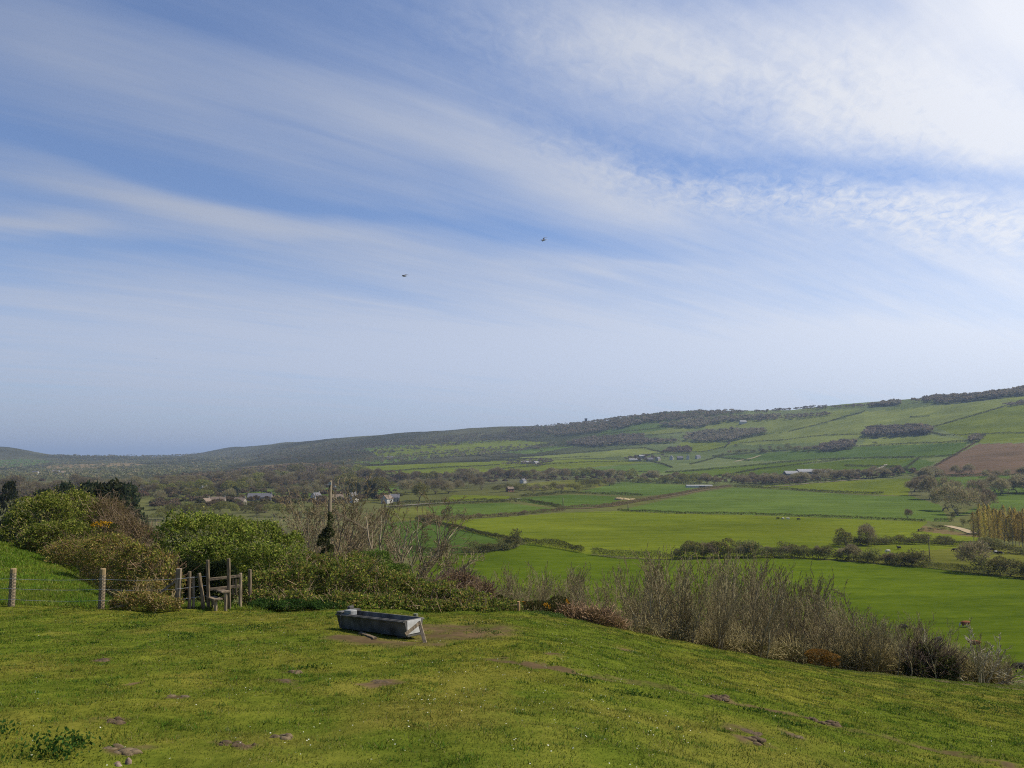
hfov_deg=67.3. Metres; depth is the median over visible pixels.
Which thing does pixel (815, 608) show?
bare sapling
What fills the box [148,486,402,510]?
woodland
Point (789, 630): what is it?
bare sapling
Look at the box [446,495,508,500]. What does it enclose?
field
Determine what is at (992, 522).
poplar tree
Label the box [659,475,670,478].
willow tree
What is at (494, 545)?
hedgerow bush
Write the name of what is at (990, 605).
field
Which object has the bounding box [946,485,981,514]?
bare tree
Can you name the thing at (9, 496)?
conifer tree
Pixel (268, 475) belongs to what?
bare tree
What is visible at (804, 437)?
hedge
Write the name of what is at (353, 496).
house
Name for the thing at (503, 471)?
bare tree
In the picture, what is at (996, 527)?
poplar tree
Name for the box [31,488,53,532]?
conifer tree
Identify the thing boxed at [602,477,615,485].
bare tree
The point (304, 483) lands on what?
bare tree
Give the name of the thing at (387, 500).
house
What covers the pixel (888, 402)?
woodland
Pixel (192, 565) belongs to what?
ivy bush
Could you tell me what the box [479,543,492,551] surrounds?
hedgerow bush
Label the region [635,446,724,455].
hedge
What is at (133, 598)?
bramble clump
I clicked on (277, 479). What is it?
bare tree
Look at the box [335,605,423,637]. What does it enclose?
water trough
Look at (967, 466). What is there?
bare tree
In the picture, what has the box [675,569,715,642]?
bare sapling
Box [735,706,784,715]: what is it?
weed clump
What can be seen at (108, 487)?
conifer tree
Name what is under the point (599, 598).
bare sapling
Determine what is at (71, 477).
bare tree
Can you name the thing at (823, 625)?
bare sapling
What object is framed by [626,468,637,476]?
willow tree
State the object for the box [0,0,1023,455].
sky
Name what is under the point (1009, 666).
bare sapling
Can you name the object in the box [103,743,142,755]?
cow pat
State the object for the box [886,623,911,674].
bare sapling
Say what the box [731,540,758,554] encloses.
hedgerow bush
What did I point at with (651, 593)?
bare sapling
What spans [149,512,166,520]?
willow tree
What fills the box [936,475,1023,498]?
field
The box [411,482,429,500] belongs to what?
willow tree
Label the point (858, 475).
woodland
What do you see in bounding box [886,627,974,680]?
ivy bush
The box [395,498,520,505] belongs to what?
road
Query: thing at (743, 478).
bare tree
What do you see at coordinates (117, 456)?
woodland
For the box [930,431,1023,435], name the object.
hedge
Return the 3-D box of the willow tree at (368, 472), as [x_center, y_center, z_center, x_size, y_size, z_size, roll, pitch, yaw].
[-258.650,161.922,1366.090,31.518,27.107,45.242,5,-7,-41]
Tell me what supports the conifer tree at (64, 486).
on the valley
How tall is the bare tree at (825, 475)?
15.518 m
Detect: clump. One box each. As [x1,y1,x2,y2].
[0,719,21,733]
[0,720,113,766]
[55,731,93,746]
[61,598,117,609]
[88,620,164,630]
[105,573,186,612]
[116,611,184,619]
[154,631,213,640]
[230,621,284,630]
[295,663,326,669]
[426,564,504,608]
[446,619,507,624]
[466,628,517,635]
[525,610,587,621]
[566,670,602,684]
[604,687,673,700]
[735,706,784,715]
[769,717,821,731]
[894,705,920,710]
[935,694,1023,715]
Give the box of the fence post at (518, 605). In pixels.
[517,601,519,610]
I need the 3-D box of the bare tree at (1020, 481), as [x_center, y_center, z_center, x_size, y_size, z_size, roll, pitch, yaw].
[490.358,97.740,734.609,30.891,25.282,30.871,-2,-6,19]
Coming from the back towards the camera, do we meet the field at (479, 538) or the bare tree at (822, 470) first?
the bare tree at (822, 470)
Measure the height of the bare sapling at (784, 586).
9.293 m
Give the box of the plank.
[358,632,376,638]
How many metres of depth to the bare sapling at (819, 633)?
33.67 m
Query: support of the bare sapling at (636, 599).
on the hillside
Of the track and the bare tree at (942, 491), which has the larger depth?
the track
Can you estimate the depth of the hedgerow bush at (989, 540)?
321.85 m
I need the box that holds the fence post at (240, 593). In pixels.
[238,573,241,607]
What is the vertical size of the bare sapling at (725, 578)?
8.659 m
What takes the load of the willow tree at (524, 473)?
on the valley
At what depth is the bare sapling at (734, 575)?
38.24 m
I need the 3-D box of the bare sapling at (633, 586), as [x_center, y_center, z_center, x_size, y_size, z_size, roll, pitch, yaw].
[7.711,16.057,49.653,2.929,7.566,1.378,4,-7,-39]
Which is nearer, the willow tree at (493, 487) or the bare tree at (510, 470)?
the willow tree at (493, 487)
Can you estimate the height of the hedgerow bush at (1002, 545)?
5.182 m
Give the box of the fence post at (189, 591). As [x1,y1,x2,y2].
[187,571,190,608]
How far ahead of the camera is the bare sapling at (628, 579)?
50.72 m
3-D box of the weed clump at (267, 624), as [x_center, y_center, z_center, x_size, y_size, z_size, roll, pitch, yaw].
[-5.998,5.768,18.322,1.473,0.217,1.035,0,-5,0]
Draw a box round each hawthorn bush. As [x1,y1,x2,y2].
[0,484,107,554]
[144,506,310,603]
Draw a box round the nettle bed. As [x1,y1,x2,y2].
[246,596,350,609]
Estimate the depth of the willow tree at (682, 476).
1176.81 m
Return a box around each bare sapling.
[481,562,528,600]
[486,571,512,597]
[493,562,538,600]
[501,568,519,597]
[508,574,530,598]
[511,575,536,608]
[521,575,536,606]
[525,577,537,610]
[527,561,553,599]
[527,579,552,608]
[534,569,561,610]
[535,584,549,607]
[545,575,614,608]
[546,574,576,597]
[553,565,578,603]
[558,564,590,606]
[563,579,587,605]
[565,561,600,606]
[569,562,590,599]
[574,560,623,614]
[578,576,591,604]
[578,579,615,611]
[594,570,625,614]
[599,544,679,626]
[600,550,678,631]
[600,576,640,610]
[600,585,622,613]
[607,572,669,626]
[616,592,645,626]
[618,577,635,617]
[619,555,640,616]
[627,572,645,605]
[628,599,659,627]
[630,545,678,627]
[632,560,680,629]
[634,571,650,624]
[636,581,654,628]
[637,571,670,627]
[642,556,694,628]
[642,585,680,637]
[648,547,676,618]
[660,553,700,635]
[662,559,696,627]
[667,571,718,636]
[672,574,703,637]
[675,549,735,636]
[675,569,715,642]
[676,543,744,634]
[679,541,774,640]
[685,550,735,635]
[697,548,781,638]
[698,558,725,635]
[698,586,746,648]
[699,550,746,620]
[700,586,774,637]
[701,579,751,627]
[703,576,742,641]
[705,572,755,648]
[705,585,732,638]
[707,569,747,624]
[708,545,748,627]
[715,542,775,626]
[718,553,769,629]
[728,581,756,653]
[736,553,785,631]
[739,558,795,657]
[741,561,816,662]
[741,589,793,654]
[746,575,774,640]
[747,560,840,638]
[751,588,788,645]
[757,569,802,637]
[757,576,801,630]
[761,564,804,644]
[765,566,808,625]
[771,574,807,660]
[772,578,872,670]
[779,588,806,660]
[783,574,838,645]
[791,576,856,641]
[794,569,834,656]
[794,588,848,651]
[795,585,837,640]
[805,607,834,662]
[808,607,832,650]
[809,611,836,650]
[813,592,861,653]
[817,584,844,640]
[826,602,852,648]
[837,604,884,671]
[843,605,881,671]
[844,621,868,670]
[845,622,889,669]
[852,620,879,669]
[860,612,902,671]
[860,619,922,670]
[865,615,888,647]
[865,616,920,674]
[865,624,899,672]
[883,650,893,673]
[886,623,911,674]
[888,621,918,675]
[889,611,910,674]
[891,620,905,675]
[893,621,932,640]
[897,619,925,649]
[899,610,939,645]
[913,622,952,652]
[913,624,939,677]
[932,630,1003,665]
[942,617,959,676]
[954,644,968,679]
[964,637,984,682]
[976,632,1001,664]
[989,651,1008,683]
[995,651,1011,680]
[1001,653,1017,684]
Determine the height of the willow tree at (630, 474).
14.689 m
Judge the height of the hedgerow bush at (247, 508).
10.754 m
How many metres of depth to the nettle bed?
24.05 m
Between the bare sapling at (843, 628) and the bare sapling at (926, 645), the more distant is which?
the bare sapling at (843, 628)
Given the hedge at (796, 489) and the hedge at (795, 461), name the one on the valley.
the hedge at (795, 461)
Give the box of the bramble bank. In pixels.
[231,546,526,612]
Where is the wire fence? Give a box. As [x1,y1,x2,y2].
[0,568,205,608]
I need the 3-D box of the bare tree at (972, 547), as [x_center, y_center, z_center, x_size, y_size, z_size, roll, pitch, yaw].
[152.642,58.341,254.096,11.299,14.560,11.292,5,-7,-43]
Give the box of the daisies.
[32,615,991,764]
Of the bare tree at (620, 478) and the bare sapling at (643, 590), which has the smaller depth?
the bare sapling at (643, 590)
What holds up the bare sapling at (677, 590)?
on the hillside
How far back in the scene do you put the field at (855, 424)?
2023.49 m
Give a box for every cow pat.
[94,658,109,661]
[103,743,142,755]
[106,716,125,724]
[167,694,188,697]
[218,740,241,745]
[231,742,256,746]
[269,733,292,739]
[288,670,302,673]
[370,680,391,683]
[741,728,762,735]
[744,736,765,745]
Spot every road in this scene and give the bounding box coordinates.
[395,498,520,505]
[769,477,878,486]
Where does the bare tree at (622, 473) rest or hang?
on the valley
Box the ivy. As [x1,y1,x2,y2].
[316,511,334,556]
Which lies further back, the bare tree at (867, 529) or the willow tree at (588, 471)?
the willow tree at (588, 471)
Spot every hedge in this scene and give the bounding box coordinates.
[352,456,586,466]
[383,445,581,457]
[385,464,499,470]
[389,498,560,506]
[390,500,503,507]
[400,543,514,552]
[415,517,525,543]
[416,508,565,519]
[431,455,536,458]
[500,447,661,457]
[504,460,672,468]
[520,491,642,496]
[522,537,584,551]
[561,484,731,507]
[575,479,696,484]
[590,547,674,558]
[617,508,923,520]
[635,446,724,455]
[665,456,915,472]
[674,545,830,558]
[689,452,746,463]
[712,440,967,460]
[714,458,843,475]
[725,433,767,446]
[733,485,883,493]
[740,433,860,442]
[750,475,888,485]
[789,410,864,431]
[834,537,963,545]
[834,554,1023,577]
[844,464,917,470]
[903,454,957,469]
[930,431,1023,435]
[931,441,975,466]
[933,406,1003,426]
[934,518,951,521]
[935,472,1023,476]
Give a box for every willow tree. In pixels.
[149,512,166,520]
[155,482,178,491]
[182,504,193,513]
[191,503,209,513]
[193,479,212,488]
[202,485,216,494]
[210,501,229,510]
[220,480,248,488]
[226,502,240,514]
[235,477,261,489]
[262,503,286,516]
[286,463,305,470]
[304,505,314,511]
[334,475,362,489]
[353,464,365,470]
[360,468,375,477]
[368,476,387,488]
[377,483,389,491]
[378,481,395,490]
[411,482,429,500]
[419,471,437,478]
[491,484,507,492]
[509,484,522,489]
[522,470,532,474]
[565,483,581,489]
[569,468,586,477]
[582,468,594,476]
[588,480,599,486]
[624,472,633,479]
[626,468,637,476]
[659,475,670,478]
[676,473,687,479]
[679,540,704,557]
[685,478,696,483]
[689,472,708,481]
[708,538,735,557]
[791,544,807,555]
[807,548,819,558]
[835,528,852,545]
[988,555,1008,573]
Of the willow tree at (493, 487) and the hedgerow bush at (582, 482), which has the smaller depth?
the willow tree at (493, 487)
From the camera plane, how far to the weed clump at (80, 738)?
6.82 m
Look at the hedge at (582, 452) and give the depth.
2321.59 m
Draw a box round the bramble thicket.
[9,524,199,601]
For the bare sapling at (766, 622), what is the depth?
29.78 m
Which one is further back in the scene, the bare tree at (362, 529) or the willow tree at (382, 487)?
the willow tree at (382, 487)
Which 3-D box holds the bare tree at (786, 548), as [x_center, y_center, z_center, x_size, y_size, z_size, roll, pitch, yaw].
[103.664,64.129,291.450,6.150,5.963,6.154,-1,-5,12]
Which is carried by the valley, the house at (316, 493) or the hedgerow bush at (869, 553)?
the house at (316, 493)
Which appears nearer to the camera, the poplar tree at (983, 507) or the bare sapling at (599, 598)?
the bare sapling at (599, 598)
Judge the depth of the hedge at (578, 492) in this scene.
826.33 m
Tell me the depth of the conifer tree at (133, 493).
227.01 m
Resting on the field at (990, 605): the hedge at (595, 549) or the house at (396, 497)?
the hedge at (595, 549)
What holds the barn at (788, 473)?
on the valley
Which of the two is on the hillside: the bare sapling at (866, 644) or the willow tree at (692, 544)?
the bare sapling at (866, 644)
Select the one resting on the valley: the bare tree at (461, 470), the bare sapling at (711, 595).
the bare tree at (461, 470)
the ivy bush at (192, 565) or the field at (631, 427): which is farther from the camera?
the field at (631, 427)
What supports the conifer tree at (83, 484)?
on the valley
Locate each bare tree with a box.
[0,478,17,489]
[5,474,26,482]
[15,482,38,492]
[20,481,42,492]
[43,479,60,490]
[68,473,91,481]
[74,478,86,485]
[84,477,104,482]
[127,481,141,488]
[128,475,144,484]
[143,482,159,496]
[147,477,160,483]
[153,475,167,479]
[153,490,167,498]
[163,486,178,493]
[211,472,226,477]
[216,479,236,491]
[222,488,236,495]
[243,468,257,474]
[245,478,255,490]
[253,504,268,515]
[262,472,276,487]
[264,494,356,607]
[269,476,283,483]
[270,462,393,592]
[276,473,295,485]
[289,486,304,492]
[299,480,309,486]
[301,485,313,493]
[307,474,315,482]
[309,493,395,562]
[310,479,323,489]
[310,487,475,608]
[318,478,334,486]
[332,478,345,487]
[355,469,373,476]
[359,481,372,488]
[374,467,387,476]
[382,536,487,608]
[394,472,408,479]
[395,479,416,490]
[401,473,410,479]
[410,471,421,478]
[414,477,425,492]
[424,478,431,489]
[430,472,443,478]
[430,479,446,493]
[441,481,455,492]
[448,472,459,477]
[451,480,464,491]
[454,468,470,473]
[462,472,477,486]
[468,476,484,489]
[469,467,479,473]
[483,471,491,478]
[487,468,502,474]
[495,466,504,475]
[507,468,518,477]
[515,468,528,478]
[527,485,535,492]
[528,469,536,476]
[534,471,547,476]
[545,467,555,477]
[550,468,559,478]
[555,468,570,479]
[557,484,565,489]
[590,469,604,479]
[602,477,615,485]
[603,469,616,475]
[617,470,628,477]
[617,475,624,482]
[641,473,653,478]
[646,470,659,479]
[671,472,679,477]
[700,473,711,483]
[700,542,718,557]
[709,475,718,483]
[722,472,728,479]
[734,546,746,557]
[736,476,751,484]
[755,476,769,483]
[760,473,776,482]
[774,476,782,482]
[779,473,786,482]
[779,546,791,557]
[790,472,799,478]
[799,472,810,479]
[812,468,826,478]
[819,472,831,479]
[829,470,846,477]
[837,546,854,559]
[839,469,857,476]
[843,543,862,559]
[857,522,876,545]
[861,468,874,477]
[878,467,892,475]
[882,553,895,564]
[894,465,902,473]
[904,479,922,491]
[904,509,913,518]
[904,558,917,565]
[906,479,926,494]
[912,475,929,479]
[914,470,932,476]
[916,474,939,498]
[918,467,934,475]
[922,618,1023,684]
[924,465,940,476]
[929,482,958,510]
[938,475,963,498]
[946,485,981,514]
[949,465,959,472]
[953,540,993,571]
[955,468,964,473]
[961,486,991,512]
[962,463,975,473]
[963,478,989,490]
[978,487,998,508]
[985,473,999,491]
[989,478,1012,494]
[992,470,1001,474]
[1008,475,1023,492]
[1010,473,1023,493]
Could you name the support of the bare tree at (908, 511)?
on the field at (760, 501)
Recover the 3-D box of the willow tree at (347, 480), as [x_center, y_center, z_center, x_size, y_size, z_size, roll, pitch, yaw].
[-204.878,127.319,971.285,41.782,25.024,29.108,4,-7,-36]
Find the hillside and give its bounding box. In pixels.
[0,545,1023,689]
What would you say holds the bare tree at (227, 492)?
on the valley
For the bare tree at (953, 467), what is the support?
on the ploughed field at (1001, 458)
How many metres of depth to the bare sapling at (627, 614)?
34.20 m
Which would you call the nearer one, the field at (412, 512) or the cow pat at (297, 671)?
the cow pat at (297, 671)
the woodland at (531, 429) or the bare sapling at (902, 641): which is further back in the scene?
the woodland at (531, 429)
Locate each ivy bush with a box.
[176,557,239,602]
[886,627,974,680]
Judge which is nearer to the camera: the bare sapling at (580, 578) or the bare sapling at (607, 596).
the bare sapling at (580, 578)
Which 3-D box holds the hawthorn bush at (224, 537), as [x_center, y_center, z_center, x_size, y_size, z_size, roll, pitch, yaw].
[-11.788,7.255,32.378,7.682,4.476,4.722,-1,-6,14]
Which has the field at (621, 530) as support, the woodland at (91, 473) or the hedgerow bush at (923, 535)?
the hedgerow bush at (923, 535)
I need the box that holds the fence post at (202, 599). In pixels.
[197,573,204,608]
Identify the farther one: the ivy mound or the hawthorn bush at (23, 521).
the hawthorn bush at (23, 521)
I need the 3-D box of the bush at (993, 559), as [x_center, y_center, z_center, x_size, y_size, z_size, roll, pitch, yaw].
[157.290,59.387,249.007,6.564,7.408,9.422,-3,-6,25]
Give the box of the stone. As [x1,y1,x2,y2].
[114,757,131,766]
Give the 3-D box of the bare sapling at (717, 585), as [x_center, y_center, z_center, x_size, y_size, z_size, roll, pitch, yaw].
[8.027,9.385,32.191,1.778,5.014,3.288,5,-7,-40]
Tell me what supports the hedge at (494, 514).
on the valley
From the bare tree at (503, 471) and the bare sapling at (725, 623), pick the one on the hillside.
the bare sapling at (725, 623)
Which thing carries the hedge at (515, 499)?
on the valley
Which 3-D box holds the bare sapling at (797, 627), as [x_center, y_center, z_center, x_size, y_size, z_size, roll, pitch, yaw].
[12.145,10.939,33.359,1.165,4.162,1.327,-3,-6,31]
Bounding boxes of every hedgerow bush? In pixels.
[177,501,201,513]
[238,501,255,512]
[251,499,274,512]
[461,546,478,553]
[465,539,493,551]
[469,543,485,551]
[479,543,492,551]
[486,543,499,550]
[496,538,513,550]
[499,528,522,547]
[504,538,515,549]
[516,483,528,490]
[547,482,556,489]
[580,478,593,484]
[581,484,591,489]
[673,543,690,557]
[693,541,707,556]
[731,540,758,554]
[742,539,768,557]
[769,546,786,557]
[776,541,803,556]
[792,546,812,558]
[818,543,835,558]
[830,549,845,559]
[832,537,841,544]
[853,536,869,544]
[855,547,882,560]
[859,539,875,544]
[868,535,886,543]
[882,534,903,540]
[884,551,910,565]
[897,551,925,564]
[907,548,932,565]
[911,532,929,542]
[917,533,932,542]
[932,535,951,542]
[959,517,966,524]
[970,557,999,574]
[973,535,996,549]
[985,538,1003,546]
[989,542,1005,551]
[995,541,1023,553]
[995,557,1023,576]
[1013,547,1023,554]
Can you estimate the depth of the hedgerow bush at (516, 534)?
317.03 m
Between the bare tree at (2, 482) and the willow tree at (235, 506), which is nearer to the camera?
the willow tree at (235, 506)
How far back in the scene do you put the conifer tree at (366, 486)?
759.94 m
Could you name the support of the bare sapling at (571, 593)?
on the hillside
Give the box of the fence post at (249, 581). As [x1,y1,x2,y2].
[248,569,251,601]
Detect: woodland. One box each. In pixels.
[0,455,257,479]
[1,478,151,499]
[46,451,234,457]
[142,470,401,489]
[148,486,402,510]
[162,462,350,483]
[220,432,546,461]
[326,440,563,464]
[366,467,916,484]
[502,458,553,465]
[507,422,579,431]
[547,409,747,434]
[567,432,680,446]
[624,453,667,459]
[659,413,780,426]
[662,445,692,453]
[684,426,766,441]
[729,411,831,420]
[753,403,869,411]
[818,438,857,450]
[860,422,933,437]
[868,398,901,406]
[911,385,1023,402]
[966,432,985,440]
[1002,399,1023,404]
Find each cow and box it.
[959,621,969,626]
[968,640,980,646]
[1010,663,1023,671]
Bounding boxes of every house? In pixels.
[210,496,226,500]
[234,496,246,501]
[247,492,272,500]
[310,491,320,498]
[347,491,358,502]
[381,493,393,503]
[388,493,399,501]
[505,485,513,491]
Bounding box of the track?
[573,486,729,508]
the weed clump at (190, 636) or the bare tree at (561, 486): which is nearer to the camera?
the weed clump at (190, 636)
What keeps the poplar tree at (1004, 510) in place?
on the valley
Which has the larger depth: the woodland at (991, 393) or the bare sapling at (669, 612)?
the woodland at (991, 393)
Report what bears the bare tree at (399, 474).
on the valley
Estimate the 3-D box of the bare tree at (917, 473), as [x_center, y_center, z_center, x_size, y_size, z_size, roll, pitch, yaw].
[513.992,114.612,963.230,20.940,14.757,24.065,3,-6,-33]
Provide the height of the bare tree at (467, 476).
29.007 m
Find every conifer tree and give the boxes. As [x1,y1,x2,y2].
[0,479,21,540]
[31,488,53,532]
[39,481,75,553]
[68,480,107,569]
[72,479,91,511]
[80,477,140,596]
[114,481,150,559]
[345,483,352,496]
[354,482,360,494]
[364,480,371,499]
[370,482,376,499]
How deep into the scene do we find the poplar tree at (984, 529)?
353.16 m
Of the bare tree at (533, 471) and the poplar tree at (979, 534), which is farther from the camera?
the bare tree at (533, 471)
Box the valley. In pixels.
[0,394,1023,607]
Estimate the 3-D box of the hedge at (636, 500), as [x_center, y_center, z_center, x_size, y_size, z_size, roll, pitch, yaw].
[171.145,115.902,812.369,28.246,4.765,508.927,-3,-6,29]
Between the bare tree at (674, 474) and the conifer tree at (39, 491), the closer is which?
the conifer tree at (39, 491)
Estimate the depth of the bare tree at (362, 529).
48.28 m
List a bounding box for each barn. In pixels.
[685,485,712,487]
[783,471,804,476]
[795,469,812,473]
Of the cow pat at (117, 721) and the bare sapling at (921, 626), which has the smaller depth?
the cow pat at (117, 721)
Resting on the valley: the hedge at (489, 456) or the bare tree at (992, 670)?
the hedge at (489, 456)
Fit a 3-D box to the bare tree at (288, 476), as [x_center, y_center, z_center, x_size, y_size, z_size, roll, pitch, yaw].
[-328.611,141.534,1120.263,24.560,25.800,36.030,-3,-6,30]
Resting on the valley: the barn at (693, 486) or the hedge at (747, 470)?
the barn at (693, 486)
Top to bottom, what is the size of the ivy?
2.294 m
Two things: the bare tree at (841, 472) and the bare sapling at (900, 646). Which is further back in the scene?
the bare tree at (841, 472)
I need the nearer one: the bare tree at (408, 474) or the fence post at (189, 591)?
the fence post at (189, 591)
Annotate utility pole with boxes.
[327,480,331,606]
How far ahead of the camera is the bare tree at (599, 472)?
1269.71 m
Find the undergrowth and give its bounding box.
[621,609,1023,684]
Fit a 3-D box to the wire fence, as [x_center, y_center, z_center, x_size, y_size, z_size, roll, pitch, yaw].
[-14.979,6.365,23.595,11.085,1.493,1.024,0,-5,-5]
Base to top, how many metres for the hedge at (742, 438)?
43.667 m
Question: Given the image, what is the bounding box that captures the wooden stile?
[206,558,239,610]
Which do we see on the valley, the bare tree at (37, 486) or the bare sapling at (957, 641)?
the bare tree at (37, 486)
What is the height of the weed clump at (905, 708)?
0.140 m
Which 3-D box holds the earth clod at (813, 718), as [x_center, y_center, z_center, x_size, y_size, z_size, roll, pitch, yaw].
[5.025,5.585,12.779,0.214,0.065,0.334,4,-7,-35]
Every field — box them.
[0,459,51,466]
[46,463,144,468]
[242,462,329,471]
[244,488,343,495]
[349,543,1023,681]
[351,458,421,463]
[354,459,646,473]
[355,445,411,451]
[370,440,548,457]
[374,521,499,557]
[378,481,406,494]
[385,506,488,521]
[426,503,552,514]
[433,511,978,559]
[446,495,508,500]
[503,446,572,453]
[510,448,658,459]
[511,495,617,506]
[516,463,670,475]
[520,480,609,489]
[580,482,693,495]
[597,422,668,435]
[622,488,948,521]
[644,409,859,435]
[661,460,816,475]
[667,440,747,452]
[714,442,967,460]
[734,458,912,475]
[736,396,1023,445]
[745,478,910,495]
[842,544,1023,576]
[860,459,933,474]
[861,434,967,446]
[919,526,977,536]
[935,443,1023,476]
[936,404,1023,442]
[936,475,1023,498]
[953,495,1023,517]
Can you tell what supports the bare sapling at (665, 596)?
on the hillside
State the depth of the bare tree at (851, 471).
1078.70 m
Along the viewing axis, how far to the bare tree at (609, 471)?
1311.98 m
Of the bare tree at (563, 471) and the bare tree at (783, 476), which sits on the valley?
the bare tree at (783, 476)
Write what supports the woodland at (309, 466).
on the valley
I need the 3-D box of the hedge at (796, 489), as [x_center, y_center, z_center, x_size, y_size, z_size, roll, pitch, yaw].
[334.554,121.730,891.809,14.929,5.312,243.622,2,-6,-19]
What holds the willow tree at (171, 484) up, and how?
on the valley
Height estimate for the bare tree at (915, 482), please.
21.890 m
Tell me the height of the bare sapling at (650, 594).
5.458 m
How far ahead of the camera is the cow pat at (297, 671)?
11.44 m
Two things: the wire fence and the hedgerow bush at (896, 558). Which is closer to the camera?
the wire fence
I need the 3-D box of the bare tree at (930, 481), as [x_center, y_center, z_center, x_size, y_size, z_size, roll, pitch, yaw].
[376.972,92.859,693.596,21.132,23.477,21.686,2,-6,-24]
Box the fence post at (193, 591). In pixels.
[192,576,194,608]
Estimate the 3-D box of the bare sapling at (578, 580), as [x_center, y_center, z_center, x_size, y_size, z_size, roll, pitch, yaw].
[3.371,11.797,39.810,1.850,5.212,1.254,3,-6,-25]
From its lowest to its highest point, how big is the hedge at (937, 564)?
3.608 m
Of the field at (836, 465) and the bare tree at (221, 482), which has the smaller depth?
the bare tree at (221, 482)
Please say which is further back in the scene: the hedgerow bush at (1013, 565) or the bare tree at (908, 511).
the bare tree at (908, 511)
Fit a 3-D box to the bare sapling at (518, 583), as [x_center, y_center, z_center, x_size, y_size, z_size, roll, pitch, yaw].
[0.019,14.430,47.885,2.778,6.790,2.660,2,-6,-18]
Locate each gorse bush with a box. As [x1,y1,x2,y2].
[86,521,119,584]
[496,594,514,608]
[521,595,569,612]
[804,648,840,666]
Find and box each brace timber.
[405,622,419,635]
[418,621,426,642]
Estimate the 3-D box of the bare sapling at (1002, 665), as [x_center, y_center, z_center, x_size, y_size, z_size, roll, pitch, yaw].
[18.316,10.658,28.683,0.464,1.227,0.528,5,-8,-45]
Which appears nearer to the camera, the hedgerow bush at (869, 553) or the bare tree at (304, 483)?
the hedgerow bush at (869, 553)
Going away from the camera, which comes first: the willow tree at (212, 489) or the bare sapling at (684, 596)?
the bare sapling at (684, 596)
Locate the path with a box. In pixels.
[944,525,977,533]
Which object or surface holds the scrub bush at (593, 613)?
on the hillside
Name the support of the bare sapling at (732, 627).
on the hillside
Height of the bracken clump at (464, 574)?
1.686 m
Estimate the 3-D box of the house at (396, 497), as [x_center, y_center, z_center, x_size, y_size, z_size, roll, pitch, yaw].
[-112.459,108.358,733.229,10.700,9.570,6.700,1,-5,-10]
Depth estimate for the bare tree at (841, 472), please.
1077.50 m
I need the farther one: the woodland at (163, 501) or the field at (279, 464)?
the field at (279, 464)
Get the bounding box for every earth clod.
[703,695,721,700]
[710,694,729,700]
[805,717,825,723]
[823,720,841,726]
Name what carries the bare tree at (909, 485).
on the valley
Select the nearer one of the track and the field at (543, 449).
the track
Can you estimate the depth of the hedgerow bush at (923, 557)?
269.04 m
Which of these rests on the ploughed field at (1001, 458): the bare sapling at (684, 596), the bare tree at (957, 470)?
the bare tree at (957, 470)
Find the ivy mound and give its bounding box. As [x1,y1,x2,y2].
[358,548,415,607]
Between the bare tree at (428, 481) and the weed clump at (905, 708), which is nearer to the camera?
the weed clump at (905, 708)
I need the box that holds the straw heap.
[614,497,633,499]
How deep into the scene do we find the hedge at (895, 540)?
339.10 m
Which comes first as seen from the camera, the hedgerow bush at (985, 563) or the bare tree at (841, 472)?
the hedgerow bush at (985, 563)
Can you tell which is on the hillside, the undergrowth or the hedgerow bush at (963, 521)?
the undergrowth
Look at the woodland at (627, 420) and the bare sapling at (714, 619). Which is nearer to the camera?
the bare sapling at (714, 619)
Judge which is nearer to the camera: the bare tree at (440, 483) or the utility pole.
the utility pole
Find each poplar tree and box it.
[969,510,976,537]
[974,507,983,537]
[977,500,981,531]
[981,504,986,521]
[981,511,987,537]
[984,501,993,538]
[989,505,996,539]
[993,505,1001,538]
[996,510,1003,538]
[998,509,1006,544]
[1000,502,1006,519]
[1003,513,1011,543]
[1006,509,1016,545]
[1012,509,1017,544]
[1013,510,1021,545]
[1016,509,1023,546]
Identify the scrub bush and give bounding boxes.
[76,489,169,596]
[551,598,632,629]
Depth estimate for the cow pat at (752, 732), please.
9.80 m
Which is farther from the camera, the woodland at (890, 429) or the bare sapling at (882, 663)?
the woodland at (890, 429)
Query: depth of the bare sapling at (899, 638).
32.45 m
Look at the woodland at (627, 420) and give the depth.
2780.12 m
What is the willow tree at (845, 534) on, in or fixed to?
on the field at (621, 530)
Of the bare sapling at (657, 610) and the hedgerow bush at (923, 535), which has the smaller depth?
the bare sapling at (657, 610)
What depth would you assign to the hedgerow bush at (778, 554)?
288.87 m

